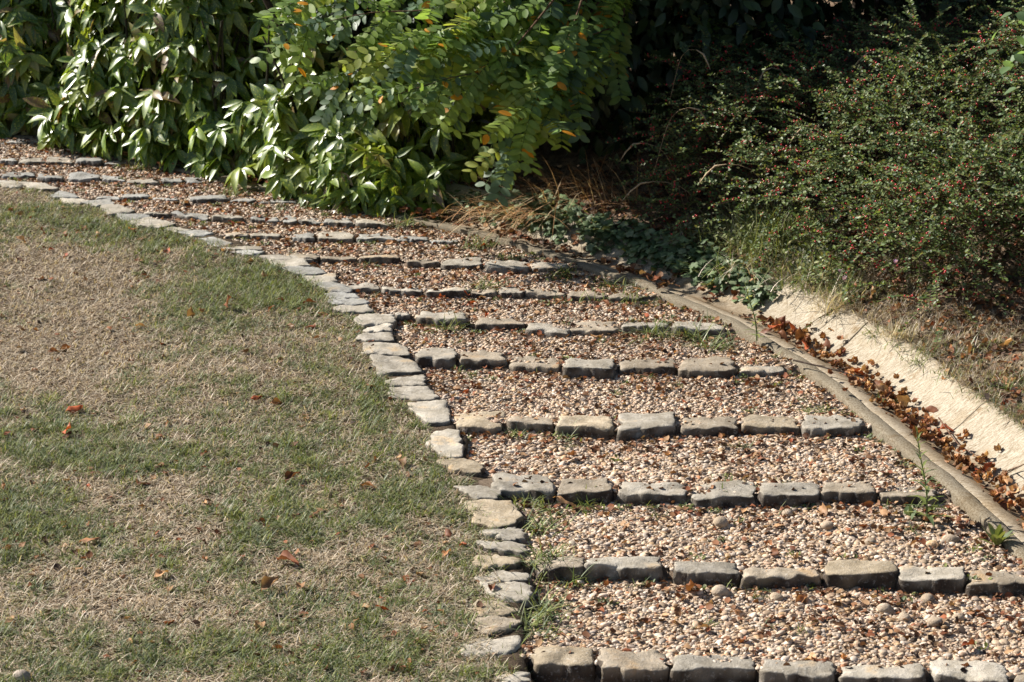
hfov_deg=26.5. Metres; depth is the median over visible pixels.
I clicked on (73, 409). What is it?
fallen leaf
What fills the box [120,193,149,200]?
step stone
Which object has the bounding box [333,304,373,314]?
edging stone
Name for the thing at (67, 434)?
fallen leaf
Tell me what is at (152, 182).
step stone
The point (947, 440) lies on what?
beech husk
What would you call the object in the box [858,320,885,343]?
bank tuft
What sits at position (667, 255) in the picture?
ivy
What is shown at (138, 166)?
grass tuft
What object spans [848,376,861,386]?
fallen leaf
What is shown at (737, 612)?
fallen leaf
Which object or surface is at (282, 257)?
edging stone
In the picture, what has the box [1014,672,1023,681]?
step stone
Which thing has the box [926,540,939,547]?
cobble
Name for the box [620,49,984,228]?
seed grass
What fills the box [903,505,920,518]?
leafy weed
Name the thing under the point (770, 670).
step stone
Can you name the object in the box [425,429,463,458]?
edging stone
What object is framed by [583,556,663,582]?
step stone
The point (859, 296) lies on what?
trailing sprig
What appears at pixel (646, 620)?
beech husk
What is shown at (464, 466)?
edging stone
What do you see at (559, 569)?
step stone
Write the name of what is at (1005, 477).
beech husk
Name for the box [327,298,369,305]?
edging stone
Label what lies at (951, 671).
step stone
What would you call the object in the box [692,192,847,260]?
long grass tuft
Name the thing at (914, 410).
beech husk
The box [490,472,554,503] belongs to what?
step stone
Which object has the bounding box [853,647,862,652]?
cobble
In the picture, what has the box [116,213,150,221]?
edging stone
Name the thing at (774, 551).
fallen leaf
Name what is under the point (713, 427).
step stone
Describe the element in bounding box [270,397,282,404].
fallen leaf
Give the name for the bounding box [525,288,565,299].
step stone
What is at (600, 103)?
dark shrub
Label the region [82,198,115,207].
edging stone
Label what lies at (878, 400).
beech husk
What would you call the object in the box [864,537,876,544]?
cobble
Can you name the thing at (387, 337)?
edging stone
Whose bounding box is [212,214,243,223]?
step stone
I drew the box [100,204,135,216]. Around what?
edging stone
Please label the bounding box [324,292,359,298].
edging stone
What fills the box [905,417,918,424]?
fallen leaf
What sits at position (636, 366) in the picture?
step stone
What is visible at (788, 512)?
cobble
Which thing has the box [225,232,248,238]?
step stone
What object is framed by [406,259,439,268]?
step stone
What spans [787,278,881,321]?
dry grass tuft
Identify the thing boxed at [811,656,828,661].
fallen leaf
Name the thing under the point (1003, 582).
step stone
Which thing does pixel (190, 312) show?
fallen leaf
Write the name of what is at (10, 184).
edging stone
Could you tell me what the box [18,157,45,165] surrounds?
step stone
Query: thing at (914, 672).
step stone
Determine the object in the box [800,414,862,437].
step stone
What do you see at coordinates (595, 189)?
dry stalk heap
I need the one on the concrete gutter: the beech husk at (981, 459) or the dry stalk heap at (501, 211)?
the beech husk at (981, 459)
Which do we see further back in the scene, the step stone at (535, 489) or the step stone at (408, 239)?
the step stone at (408, 239)
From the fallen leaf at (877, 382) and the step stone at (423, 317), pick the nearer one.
the fallen leaf at (877, 382)
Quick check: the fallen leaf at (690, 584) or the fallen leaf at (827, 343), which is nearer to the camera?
the fallen leaf at (690, 584)
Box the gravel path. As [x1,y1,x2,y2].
[0,140,1023,681]
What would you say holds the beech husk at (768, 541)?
on the gravel path
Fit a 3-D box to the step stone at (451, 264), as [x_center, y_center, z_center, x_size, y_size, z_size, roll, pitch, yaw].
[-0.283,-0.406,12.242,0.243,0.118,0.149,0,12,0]
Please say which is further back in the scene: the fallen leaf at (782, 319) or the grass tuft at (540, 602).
the fallen leaf at (782, 319)
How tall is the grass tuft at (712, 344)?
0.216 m
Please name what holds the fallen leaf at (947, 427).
on the concrete gutter
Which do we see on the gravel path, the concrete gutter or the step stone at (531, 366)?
the step stone at (531, 366)
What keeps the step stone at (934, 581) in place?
on the gravel path
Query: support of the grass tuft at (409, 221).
on the gravel path
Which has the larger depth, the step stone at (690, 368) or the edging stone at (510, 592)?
the step stone at (690, 368)
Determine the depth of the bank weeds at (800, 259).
11.78 m
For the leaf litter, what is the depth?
10.49 m
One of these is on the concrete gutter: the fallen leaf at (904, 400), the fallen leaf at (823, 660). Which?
the fallen leaf at (904, 400)
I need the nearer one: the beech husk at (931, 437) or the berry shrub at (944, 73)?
the beech husk at (931, 437)
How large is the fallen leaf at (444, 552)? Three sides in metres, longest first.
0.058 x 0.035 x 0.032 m
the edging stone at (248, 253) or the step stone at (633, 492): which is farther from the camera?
the edging stone at (248, 253)
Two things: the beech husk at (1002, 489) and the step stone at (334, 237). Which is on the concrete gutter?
the beech husk at (1002, 489)
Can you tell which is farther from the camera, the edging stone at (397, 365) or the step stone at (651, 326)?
the step stone at (651, 326)
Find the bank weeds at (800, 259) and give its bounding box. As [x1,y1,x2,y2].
[664,188,892,307]
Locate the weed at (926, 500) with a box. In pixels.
[904,426,951,525]
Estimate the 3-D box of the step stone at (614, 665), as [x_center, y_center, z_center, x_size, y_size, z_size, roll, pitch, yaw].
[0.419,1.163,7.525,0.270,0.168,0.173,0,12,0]
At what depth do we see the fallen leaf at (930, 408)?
9.92 m
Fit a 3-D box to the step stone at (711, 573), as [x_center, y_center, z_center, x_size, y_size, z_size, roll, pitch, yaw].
[0.736,0.913,8.259,0.259,0.136,0.117,0,12,0]
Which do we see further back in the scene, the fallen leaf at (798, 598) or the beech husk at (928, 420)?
the beech husk at (928, 420)
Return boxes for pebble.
[13,669,31,681]
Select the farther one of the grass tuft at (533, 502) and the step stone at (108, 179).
the step stone at (108, 179)
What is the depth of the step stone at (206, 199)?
13.56 m
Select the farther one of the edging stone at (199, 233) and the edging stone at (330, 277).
the edging stone at (199, 233)
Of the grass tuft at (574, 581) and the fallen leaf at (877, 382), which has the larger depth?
the fallen leaf at (877, 382)
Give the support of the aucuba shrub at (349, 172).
on the bank
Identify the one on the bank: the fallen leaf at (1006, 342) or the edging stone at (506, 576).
the fallen leaf at (1006, 342)
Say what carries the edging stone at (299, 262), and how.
on the lawn at (512, 661)
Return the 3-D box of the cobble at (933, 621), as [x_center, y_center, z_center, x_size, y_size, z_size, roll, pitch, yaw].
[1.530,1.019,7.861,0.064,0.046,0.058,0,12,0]
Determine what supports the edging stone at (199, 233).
on the lawn at (512, 661)
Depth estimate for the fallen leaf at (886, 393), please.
10.11 m
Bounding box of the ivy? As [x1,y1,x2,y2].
[424,189,782,308]
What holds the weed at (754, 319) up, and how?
on the concrete kerb
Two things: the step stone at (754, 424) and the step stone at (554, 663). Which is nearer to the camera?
the step stone at (554, 663)
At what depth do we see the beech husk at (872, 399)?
10.02 m
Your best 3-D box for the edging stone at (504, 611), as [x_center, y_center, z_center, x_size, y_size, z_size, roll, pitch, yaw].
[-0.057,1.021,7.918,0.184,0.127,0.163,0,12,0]
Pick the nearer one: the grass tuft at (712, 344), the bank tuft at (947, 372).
the bank tuft at (947, 372)
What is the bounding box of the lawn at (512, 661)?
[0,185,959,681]
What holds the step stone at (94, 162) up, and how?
on the gravel path
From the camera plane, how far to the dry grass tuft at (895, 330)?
10.59 m
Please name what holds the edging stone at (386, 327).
on the lawn at (512, 661)
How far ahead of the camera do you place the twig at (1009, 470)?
9.17 m
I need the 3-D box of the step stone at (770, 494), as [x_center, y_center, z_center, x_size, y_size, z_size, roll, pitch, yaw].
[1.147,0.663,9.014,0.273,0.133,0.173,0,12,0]
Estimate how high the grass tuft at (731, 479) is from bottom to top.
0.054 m
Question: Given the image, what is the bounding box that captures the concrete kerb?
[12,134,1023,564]
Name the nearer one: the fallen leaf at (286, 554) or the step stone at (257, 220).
the fallen leaf at (286, 554)
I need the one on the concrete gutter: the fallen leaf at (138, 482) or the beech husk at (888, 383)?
the beech husk at (888, 383)
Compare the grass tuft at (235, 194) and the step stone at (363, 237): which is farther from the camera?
the grass tuft at (235, 194)
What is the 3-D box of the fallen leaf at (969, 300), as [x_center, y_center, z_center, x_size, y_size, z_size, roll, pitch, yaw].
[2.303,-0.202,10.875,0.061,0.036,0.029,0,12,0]
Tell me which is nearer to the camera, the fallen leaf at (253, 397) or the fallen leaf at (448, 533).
the fallen leaf at (448, 533)
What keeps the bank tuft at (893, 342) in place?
on the bank
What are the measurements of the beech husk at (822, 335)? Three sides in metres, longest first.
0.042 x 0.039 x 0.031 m
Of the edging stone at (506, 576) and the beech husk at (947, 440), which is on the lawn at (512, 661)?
the edging stone at (506, 576)
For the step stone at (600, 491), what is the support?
on the gravel path
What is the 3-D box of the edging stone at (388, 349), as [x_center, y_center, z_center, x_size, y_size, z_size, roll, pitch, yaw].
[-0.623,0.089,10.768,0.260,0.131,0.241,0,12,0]
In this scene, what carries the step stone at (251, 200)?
on the gravel path
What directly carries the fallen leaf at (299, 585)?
on the lawn at (512, 661)
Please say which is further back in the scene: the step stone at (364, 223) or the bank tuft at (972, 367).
the step stone at (364, 223)
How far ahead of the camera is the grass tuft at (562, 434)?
9.66 m
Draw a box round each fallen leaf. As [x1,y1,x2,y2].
[15,235,25,242]
[49,347,59,352]
[58,431,71,438]
[60,343,70,349]
[62,422,70,433]
[66,405,82,412]
[79,537,99,542]
[135,479,151,484]
[153,568,168,578]
[187,306,194,316]
[223,294,231,306]
[251,395,261,399]
[254,620,264,634]
[261,576,278,590]
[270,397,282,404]
[276,550,299,565]
[285,471,299,482]
[296,582,304,589]
[303,298,315,303]
[318,312,328,316]
[361,481,375,488]
[385,239,393,244]
[389,665,397,674]
[397,456,405,466]
[400,575,409,581]
[442,548,450,558]
[445,528,451,536]
[488,583,495,590]
[490,326,502,331]
[554,496,574,507]
[686,579,701,591]
[695,622,711,628]
[734,609,744,617]
[756,314,769,322]
[760,328,772,333]
[767,323,782,327]
[770,547,778,554]
[774,317,780,329]
[777,330,787,341]
[778,315,785,325]
[795,326,804,340]
[795,594,807,602]
[801,339,808,348]
[805,652,815,660]
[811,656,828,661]
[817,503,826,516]
[823,336,830,348]
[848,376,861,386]
[853,368,864,374]
[858,363,865,371]
[860,501,872,507]
[874,379,882,385]
[875,385,888,392]
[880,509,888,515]
[882,392,891,397]
[896,395,910,406]
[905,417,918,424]
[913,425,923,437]
[925,405,937,412]
[938,423,953,430]
[961,639,975,646]
[967,341,971,354]
[968,297,977,303]
[983,462,991,471]
[997,497,1006,509]
[1002,478,1012,483]
[1004,337,1011,346]
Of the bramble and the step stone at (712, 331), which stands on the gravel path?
the step stone at (712, 331)
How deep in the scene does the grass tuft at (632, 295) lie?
11.60 m
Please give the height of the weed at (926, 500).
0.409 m
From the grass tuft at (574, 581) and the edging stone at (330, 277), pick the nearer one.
the grass tuft at (574, 581)
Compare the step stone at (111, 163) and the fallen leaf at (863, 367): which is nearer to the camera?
the fallen leaf at (863, 367)
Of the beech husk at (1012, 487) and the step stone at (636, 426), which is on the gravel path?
the step stone at (636, 426)
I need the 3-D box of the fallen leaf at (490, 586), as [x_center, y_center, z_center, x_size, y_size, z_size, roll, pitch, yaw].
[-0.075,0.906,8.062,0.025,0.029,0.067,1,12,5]
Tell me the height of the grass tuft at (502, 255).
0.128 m
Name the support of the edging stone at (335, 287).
on the lawn at (512, 661)
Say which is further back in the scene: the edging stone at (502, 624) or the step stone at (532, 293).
the step stone at (532, 293)
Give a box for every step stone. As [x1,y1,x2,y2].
[0,158,17,164]
[1,139,27,144]
[1,172,35,179]
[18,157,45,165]
[29,138,55,144]
[37,173,63,182]
[46,157,72,165]
[68,172,100,182]
[75,158,102,166]
[96,196,119,200]
[102,175,124,183]
[104,161,120,166]
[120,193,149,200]
[126,179,157,185]
[143,212,168,218]
[153,197,178,201]
[160,178,184,184]
[171,210,208,222]
[185,177,202,184]
[188,195,227,203]
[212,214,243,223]
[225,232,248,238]
[230,198,255,203]
[250,216,279,223]
[250,233,280,239]
[259,199,296,204]
[283,216,297,225]
[290,253,319,264]
[292,233,314,243]
[298,218,321,225]
[317,232,354,243]
[321,256,356,263]
[322,218,353,228]
[347,282,379,293]
[353,219,390,229]
[356,233,395,242]
[359,255,399,264]
[381,287,421,296]
[395,312,410,322]
[397,236,428,242]
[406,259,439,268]
[415,347,457,369]
[416,311,467,327]
[426,287,469,298]
[429,239,457,244]
[441,257,482,270]
[454,411,504,435]
[459,350,507,369]
[470,289,497,298]
[475,318,524,331]
[485,260,528,274]
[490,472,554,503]
[499,286,524,298]
[506,416,554,432]
[509,356,561,373]
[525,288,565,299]
[525,323,569,337]
[528,645,595,681]
[532,262,568,272]
[534,556,584,582]
[555,415,613,439]
[557,478,613,506]
[562,358,614,379]
[567,291,605,301]
[570,321,619,335]
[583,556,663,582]
[595,648,668,681]
[608,292,643,302]
[616,412,676,441]
[616,482,688,505]
[618,358,676,375]
[621,322,669,333]
[669,654,755,681]
[671,321,724,337]
[673,561,739,587]
[678,356,736,378]
[680,416,738,437]
[690,480,756,509]
[739,366,784,376]
[740,414,799,435]
[740,567,820,590]
[757,482,819,507]
[759,659,835,681]
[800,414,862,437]
[820,481,876,503]
[822,559,898,589]
[838,663,925,681]
[879,487,936,505]
[896,565,966,594]
[929,659,1008,681]
[965,570,1023,598]
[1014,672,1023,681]
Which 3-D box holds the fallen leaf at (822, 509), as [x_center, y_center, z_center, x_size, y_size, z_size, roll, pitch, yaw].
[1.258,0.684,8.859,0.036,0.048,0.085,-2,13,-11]
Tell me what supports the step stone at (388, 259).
on the gravel path
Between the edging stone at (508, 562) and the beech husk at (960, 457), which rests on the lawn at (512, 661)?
the edging stone at (508, 562)
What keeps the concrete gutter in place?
on the bank
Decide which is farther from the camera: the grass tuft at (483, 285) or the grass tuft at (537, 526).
the grass tuft at (483, 285)
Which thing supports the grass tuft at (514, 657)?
on the gravel path
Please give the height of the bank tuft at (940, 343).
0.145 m
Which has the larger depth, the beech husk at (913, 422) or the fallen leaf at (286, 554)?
the beech husk at (913, 422)
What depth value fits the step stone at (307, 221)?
13.07 m
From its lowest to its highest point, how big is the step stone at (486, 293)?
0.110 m
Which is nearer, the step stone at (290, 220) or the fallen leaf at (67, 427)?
the fallen leaf at (67, 427)
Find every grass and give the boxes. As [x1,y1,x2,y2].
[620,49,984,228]
[748,202,1023,435]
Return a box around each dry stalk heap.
[392,172,595,252]
[451,151,687,239]
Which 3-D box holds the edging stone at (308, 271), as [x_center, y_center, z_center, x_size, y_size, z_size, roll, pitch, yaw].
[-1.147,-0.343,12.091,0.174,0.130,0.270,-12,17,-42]
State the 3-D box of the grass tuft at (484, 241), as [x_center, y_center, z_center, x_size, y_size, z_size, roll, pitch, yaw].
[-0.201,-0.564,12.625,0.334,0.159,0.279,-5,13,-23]
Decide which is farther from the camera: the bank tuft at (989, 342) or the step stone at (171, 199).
the step stone at (171, 199)
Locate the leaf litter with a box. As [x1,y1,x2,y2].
[0,64,1023,681]
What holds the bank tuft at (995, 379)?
on the bank
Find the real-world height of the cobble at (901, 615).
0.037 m
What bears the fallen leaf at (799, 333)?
on the concrete gutter
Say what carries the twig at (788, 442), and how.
on the gravel path
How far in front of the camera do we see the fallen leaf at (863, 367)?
10.48 m
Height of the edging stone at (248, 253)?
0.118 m
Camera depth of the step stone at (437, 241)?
12.66 m
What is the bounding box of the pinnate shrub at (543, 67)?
[249,0,720,206]
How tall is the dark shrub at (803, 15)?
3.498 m
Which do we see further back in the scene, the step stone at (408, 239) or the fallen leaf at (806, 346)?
the step stone at (408, 239)
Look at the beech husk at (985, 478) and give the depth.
9.12 m
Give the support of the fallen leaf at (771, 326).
on the concrete gutter
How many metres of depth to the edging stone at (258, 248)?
12.49 m
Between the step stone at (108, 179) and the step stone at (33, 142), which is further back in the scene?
the step stone at (33, 142)
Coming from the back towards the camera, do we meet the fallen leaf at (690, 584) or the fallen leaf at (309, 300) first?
the fallen leaf at (309, 300)
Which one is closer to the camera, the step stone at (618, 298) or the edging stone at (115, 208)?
the step stone at (618, 298)
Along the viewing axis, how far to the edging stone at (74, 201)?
13.52 m
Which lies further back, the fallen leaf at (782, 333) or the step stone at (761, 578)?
the fallen leaf at (782, 333)
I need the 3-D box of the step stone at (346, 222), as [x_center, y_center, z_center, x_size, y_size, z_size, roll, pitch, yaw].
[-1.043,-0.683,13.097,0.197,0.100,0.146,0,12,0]
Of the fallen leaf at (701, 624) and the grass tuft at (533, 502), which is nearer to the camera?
the fallen leaf at (701, 624)
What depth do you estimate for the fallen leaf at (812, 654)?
7.54 m
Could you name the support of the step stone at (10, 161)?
on the gravel path
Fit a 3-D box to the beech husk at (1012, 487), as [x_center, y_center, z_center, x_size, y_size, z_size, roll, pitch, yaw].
[2.085,0.613,9.025,0.058,0.058,0.022,22,-12,34]
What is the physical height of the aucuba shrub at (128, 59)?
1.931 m
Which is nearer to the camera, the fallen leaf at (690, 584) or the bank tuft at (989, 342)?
the fallen leaf at (690, 584)
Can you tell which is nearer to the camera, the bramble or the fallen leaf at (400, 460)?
the fallen leaf at (400, 460)
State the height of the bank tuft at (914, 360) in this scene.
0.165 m
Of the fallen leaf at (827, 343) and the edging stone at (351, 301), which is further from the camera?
the edging stone at (351, 301)
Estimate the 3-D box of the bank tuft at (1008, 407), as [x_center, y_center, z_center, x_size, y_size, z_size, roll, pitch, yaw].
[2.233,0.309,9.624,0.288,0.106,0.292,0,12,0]
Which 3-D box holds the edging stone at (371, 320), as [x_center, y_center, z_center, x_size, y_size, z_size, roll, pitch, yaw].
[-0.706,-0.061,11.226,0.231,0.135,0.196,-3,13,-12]
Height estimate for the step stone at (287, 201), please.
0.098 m
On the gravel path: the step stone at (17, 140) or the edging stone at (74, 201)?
the step stone at (17, 140)
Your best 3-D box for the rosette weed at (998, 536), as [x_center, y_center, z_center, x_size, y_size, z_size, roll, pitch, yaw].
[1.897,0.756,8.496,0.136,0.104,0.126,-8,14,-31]
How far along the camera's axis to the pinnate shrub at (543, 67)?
12.43 m
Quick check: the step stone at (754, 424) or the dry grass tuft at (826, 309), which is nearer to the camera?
the step stone at (754, 424)
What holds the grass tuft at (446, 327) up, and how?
on the gravel path
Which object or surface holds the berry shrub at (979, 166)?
on the bank
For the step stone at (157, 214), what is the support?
on the gravel path
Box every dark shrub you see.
[263,0,526,154]
[427,0,745,175]
[619,0,864,147]
[785,0,937,59]
[889,0,1022,61]
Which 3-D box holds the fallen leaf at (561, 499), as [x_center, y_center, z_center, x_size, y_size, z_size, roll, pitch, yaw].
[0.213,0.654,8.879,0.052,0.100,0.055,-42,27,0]
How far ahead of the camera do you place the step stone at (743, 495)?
8.95 m
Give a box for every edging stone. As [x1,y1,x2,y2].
[0,180,23,188]
[18,181,58,191]
[51,191,79,199]
[60,198,86,204]
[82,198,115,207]
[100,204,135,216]
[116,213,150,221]
[131,217,175,229]
[163,227,190,233]
[178,230,213,237]
[199,237,232,246]
[223,246,262,250]
[232,250,264,257]
[259,254,313,264]
[270,258,310,266]
[282,266,326,275]
[304,273,337,283]
[317,282,352,292]
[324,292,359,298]
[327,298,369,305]
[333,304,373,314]
[354,313,396,328]
[356,332,394,342]
[362,323,393,332]
[362,342,410,359]
[370,354,423,376]
[384,374,427,386]
[387,386,439,400]
[407,399,450,426]
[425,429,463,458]
[436,458,485,477]
[453,485,501,500]
[460,635,521,657]
[464,499,523,528]
[472,554,523,571]
[472,599,518,617]
[474,570,531,585]
[474,615,522,637]
[476,540,528,556]
[479,527,529,544]
[480,581,533,610]
[495,671,531,681]
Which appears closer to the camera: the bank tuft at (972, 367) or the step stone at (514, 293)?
the bank tuft at (972, 367)
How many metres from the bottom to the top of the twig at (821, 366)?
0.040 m
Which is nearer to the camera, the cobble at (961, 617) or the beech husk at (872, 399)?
the cobble at (961, 617)
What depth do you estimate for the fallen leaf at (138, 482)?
9.05 m
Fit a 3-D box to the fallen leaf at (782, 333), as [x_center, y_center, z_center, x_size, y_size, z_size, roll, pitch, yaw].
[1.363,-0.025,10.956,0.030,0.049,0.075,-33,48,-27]
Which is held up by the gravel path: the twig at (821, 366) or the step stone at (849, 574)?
the step stone at (849, 574)
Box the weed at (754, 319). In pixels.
[744,279,769,340]
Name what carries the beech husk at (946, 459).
on the concrete gutter
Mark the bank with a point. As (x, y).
(563, 158)
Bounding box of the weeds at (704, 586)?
[0,158,1004,650]
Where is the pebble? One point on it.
(26, 674)
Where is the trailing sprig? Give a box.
[794,268,903,334]
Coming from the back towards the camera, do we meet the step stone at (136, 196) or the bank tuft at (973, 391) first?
the step stone at (136, 196)
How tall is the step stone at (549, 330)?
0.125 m
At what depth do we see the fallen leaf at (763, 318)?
11.25 m
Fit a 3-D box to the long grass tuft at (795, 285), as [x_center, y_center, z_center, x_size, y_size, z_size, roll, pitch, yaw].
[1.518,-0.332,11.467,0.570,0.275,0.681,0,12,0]
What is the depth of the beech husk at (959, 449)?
9.49 m
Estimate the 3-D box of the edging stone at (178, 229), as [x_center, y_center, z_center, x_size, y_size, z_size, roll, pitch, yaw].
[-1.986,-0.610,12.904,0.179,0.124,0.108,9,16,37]
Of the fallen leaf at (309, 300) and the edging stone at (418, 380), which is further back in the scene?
the fallen leaf at (309, 300)
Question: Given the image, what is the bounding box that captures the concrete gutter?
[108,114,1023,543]
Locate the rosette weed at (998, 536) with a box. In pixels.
[978,522,1014,544]
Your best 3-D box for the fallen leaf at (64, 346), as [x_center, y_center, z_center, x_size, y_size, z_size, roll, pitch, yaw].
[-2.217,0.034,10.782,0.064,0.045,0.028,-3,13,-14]
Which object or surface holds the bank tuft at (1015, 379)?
on the bank
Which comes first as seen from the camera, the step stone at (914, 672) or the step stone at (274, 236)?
the step stone at (914, 672)
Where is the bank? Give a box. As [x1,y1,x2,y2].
[45,0,1023,421]
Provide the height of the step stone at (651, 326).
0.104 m
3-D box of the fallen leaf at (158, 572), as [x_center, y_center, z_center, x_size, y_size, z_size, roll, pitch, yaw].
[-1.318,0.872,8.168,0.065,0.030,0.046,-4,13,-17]
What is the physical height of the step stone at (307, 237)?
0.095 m
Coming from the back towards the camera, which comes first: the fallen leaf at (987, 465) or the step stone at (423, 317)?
the step stone at (423, 317)
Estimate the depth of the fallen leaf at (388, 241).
12.65 m
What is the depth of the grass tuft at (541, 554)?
8.33 m
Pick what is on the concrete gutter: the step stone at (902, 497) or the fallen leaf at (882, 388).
the fallen leaf at (882, 388)
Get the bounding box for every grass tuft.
[115,157,154,171]
[218,185,252,197]
[378,209,429,228]
[411,309,473,337]
[455,232,498,249]
[462,275,504,295]
[484,644,535,681]
[485,251,526,260]
[487,590,582,644]
[490,575,590,623]
[496,491,564,523]
[497,428,543,438]
[502,538,587,583]
[505,500,583,538]
[527,259,581,282]
[533,555,618,589]
[536,418,581,441]
[565,484,604,515]
[579,284,618,303]
[592,274,642,289]
[607,278,655,305]
[613,311,681,342]
[664,308,734,343]
[672,241,792,285]
[679,321,741,352]
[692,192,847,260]
[710,473,757,491]
[748,255,832,302]
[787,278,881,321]
[790,403,844,415]
[857,316,929,346]
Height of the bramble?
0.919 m
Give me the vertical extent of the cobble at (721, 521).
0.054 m
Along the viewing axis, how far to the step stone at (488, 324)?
11.15 m
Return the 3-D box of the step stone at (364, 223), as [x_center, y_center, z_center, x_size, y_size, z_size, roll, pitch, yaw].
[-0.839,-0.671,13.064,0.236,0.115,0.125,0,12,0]
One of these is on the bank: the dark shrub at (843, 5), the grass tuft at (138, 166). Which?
the dark shrub at (843, 5)
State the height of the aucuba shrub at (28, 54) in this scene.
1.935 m
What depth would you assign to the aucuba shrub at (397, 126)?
13.47 m
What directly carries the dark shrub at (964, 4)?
on the bank
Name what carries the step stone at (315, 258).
on the gravel path
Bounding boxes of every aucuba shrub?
[0,0,111,138]
[22,0,254,172]
[168,0,368,199]
[262,112,426,216]
[276,26,495,219]
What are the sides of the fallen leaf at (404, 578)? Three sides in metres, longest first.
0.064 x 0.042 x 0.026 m
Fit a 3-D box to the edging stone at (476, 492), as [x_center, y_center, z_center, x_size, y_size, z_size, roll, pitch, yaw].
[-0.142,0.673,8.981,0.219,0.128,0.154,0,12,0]
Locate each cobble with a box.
[711,585,729,596]
[712,516,728,528]
[770,592,783,600]
[782,509,792,516]
[820,521,833,529]
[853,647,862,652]
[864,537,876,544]
[877,603,894,613]
[898,612,910,621]
[921,593,934,603]
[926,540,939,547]
[927,617,943,626]
[942,534,958,542]
[952,613,964,620]
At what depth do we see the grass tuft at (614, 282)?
11.85 m
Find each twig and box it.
[779,439,821,446]
[793,359,863,377]
[938,417,986,460]
[988,464,1023,483]
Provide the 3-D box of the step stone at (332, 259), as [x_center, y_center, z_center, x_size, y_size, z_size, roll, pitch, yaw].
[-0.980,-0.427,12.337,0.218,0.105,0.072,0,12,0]
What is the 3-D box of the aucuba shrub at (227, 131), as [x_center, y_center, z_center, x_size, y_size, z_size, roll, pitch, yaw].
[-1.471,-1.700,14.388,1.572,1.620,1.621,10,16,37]
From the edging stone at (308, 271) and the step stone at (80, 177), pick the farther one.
the step stone at (80, 177)
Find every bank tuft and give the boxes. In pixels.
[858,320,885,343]
[866,333,919,353]
[895,344,947,368]
[907,362,975,384]
[919,330,965,352]
[950,354,994,373]
[951,383,998,399]
[961,331,1023,353]
[977,369,1023,387]
[985,369,1023,391]
[987,400,1022,422]
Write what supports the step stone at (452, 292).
on the gravel path
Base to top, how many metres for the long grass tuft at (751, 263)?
0.255 m
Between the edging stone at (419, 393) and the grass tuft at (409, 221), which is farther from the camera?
the grass tuft at (409, 221)
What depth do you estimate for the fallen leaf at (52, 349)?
10.72 m
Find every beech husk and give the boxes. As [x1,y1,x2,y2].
[602,579,608,585]
[642,617,651,622]
[764,540,771,545]
[819,331,825,338]
[833,360,839,365]
[869,394,875,402]
[876,397,882,403]
[885,379,891,385]
[909,420,917,426]
[912,407,918,414]
[926,418,931,424]
[927,434,934,440]
[942,451,949,456]
[944,436,950,443]
[944,454,950,462]
[955,447,965,452]
[956,463,962,469]
[957,454,963,460]
[976,466,982,473]
[977,457,984,462]
[982,474,989,481]
[994,443,1000,450]
[998,485,1006,493]
[1002,474,1009,481]
[1009,483,1019,492]
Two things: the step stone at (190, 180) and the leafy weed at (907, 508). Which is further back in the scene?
the step stone at (190, 180)
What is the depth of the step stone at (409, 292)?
11.72 m
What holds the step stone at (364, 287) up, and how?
on the gravel path
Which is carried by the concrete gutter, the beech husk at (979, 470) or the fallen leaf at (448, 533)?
the beech husk at (979, 470)
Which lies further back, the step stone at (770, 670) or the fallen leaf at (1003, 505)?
the fallen leaf at (1003, 505)
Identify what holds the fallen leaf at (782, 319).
on the concrete gutter
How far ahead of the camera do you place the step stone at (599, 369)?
10.46 m
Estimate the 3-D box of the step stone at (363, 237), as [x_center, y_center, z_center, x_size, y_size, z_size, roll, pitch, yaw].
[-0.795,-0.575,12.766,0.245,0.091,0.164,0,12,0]
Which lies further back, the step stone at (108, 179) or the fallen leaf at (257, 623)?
the step stone at (108, 179)
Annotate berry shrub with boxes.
[605,0,1023,301]
[817,0,1023,346]
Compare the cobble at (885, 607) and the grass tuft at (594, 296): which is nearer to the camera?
the cobble at (885, 607)
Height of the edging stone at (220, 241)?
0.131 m
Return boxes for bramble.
[987,11,1023,93]
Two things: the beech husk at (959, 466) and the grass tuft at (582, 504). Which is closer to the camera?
the grass tuft at (582, 504)
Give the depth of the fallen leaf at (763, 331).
11.03 m
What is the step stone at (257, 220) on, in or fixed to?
on the gravel path
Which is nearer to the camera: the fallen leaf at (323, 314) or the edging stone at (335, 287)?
the fallen leaf at (323, 314)
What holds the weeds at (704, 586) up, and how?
on the gravel path
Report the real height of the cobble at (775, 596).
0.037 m
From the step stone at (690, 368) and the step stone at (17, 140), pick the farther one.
the step stone at (17, 140)

